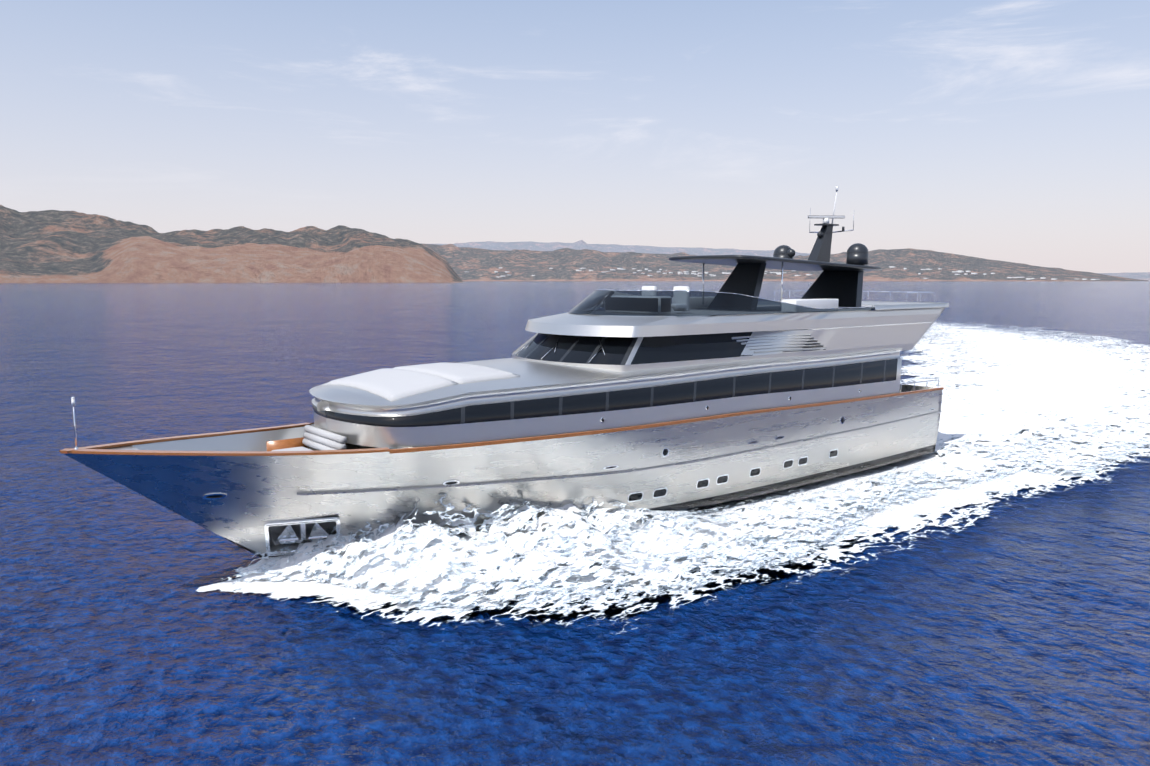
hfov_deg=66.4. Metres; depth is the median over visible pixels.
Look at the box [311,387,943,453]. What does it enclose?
yacht rub rail
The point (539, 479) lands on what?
yacht spray rail
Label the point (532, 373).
yacht deckhouse roof
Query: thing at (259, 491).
yacht hull
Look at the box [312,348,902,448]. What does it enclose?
yacht deck house
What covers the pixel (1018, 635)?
sea water
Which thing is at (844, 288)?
yacht top supports
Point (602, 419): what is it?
yacht deck fittings
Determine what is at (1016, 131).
sky
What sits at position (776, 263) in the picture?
yacht hard top
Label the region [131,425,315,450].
bulwark
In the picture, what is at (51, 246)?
headland
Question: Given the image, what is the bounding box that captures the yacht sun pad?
[322,362,519,400]
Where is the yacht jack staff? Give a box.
[71,397,77,449]
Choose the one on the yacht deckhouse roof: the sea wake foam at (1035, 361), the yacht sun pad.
the yacht sun pad
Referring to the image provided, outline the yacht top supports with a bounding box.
[702,262,863,306]
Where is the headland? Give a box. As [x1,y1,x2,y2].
[0,205,462,282]
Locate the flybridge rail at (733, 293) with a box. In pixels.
[595,289,868,308]
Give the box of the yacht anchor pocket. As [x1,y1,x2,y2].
[264,517,339,555]
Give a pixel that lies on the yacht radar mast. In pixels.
(821, 251)
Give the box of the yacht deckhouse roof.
[309,348,901,405]
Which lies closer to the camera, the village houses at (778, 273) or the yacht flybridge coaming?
the yacht flybridge coaming
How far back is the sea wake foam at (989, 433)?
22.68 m
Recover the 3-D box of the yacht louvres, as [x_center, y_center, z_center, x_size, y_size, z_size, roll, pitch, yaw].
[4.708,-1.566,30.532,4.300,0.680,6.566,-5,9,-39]
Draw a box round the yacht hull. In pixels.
[63,384,941,556]
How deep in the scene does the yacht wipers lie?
25.98 m
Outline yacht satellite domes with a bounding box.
[773,243,868,264]
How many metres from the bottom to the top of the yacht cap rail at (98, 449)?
0.430 m
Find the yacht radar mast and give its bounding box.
[787,186,853,261]
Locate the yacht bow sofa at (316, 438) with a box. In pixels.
[266,425,347,450]
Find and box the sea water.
[0,281,1149,765]
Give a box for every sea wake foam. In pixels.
[196,376,1149,633]
[900,317,1149,395]
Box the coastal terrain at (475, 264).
[419,243,1147,280]
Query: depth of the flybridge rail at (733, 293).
27.32 m
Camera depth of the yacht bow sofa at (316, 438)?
22.15 m
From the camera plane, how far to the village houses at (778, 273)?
5401.56 m
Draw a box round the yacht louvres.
[732,334,826,355]
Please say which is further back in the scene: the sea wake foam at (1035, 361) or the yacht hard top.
the sea wake foam at (1035, 361)
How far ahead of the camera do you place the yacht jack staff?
18.35 m
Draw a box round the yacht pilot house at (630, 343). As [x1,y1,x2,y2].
[512,305,944,370]
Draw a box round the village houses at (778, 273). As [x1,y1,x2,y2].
[494,266,1099,279]
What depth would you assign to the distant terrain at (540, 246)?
13446.83 m
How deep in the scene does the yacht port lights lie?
26.16 m
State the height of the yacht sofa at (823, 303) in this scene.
0.420 m
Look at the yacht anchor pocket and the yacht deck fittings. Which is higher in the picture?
the yacht deck fittings
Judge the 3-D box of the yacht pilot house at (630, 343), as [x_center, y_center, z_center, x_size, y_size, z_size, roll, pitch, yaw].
[5.801,-1.844,31.395,17.618,1.550,6.478,-5,9,-39]
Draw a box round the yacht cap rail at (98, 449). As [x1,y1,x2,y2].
[59,423,389,455]
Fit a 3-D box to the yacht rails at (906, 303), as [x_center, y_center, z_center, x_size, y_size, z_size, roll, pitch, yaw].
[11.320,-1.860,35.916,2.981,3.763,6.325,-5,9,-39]
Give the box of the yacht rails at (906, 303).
[774,290,938,391]
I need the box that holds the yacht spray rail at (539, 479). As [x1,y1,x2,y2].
[297,410,941,495]
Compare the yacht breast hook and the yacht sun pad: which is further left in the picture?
the yacht breast hook
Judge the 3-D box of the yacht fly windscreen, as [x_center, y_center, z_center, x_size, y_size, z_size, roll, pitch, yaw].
[4.582,-2.859,30.277,10.813,0.728,6.517,-5,9,-39]
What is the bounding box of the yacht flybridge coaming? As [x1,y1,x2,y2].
[780,301,948,309]
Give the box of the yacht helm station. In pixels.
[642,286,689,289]
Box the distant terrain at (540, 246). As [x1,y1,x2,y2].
[437,240,1149,280]
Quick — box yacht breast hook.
[109,446,138,449]
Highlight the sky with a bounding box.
[0,0,1149,272]
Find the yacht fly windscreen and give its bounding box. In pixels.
[568,290,874,315]
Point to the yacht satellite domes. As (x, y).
(857, 253)
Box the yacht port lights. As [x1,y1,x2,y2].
[202,408,933,501]
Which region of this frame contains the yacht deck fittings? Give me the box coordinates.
[600,389,860,421]
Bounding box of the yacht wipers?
[515,336,604,362]
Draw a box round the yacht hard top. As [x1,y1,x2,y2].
[669,255,881,270]
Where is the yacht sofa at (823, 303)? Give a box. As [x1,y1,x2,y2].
[782,298,838,307]

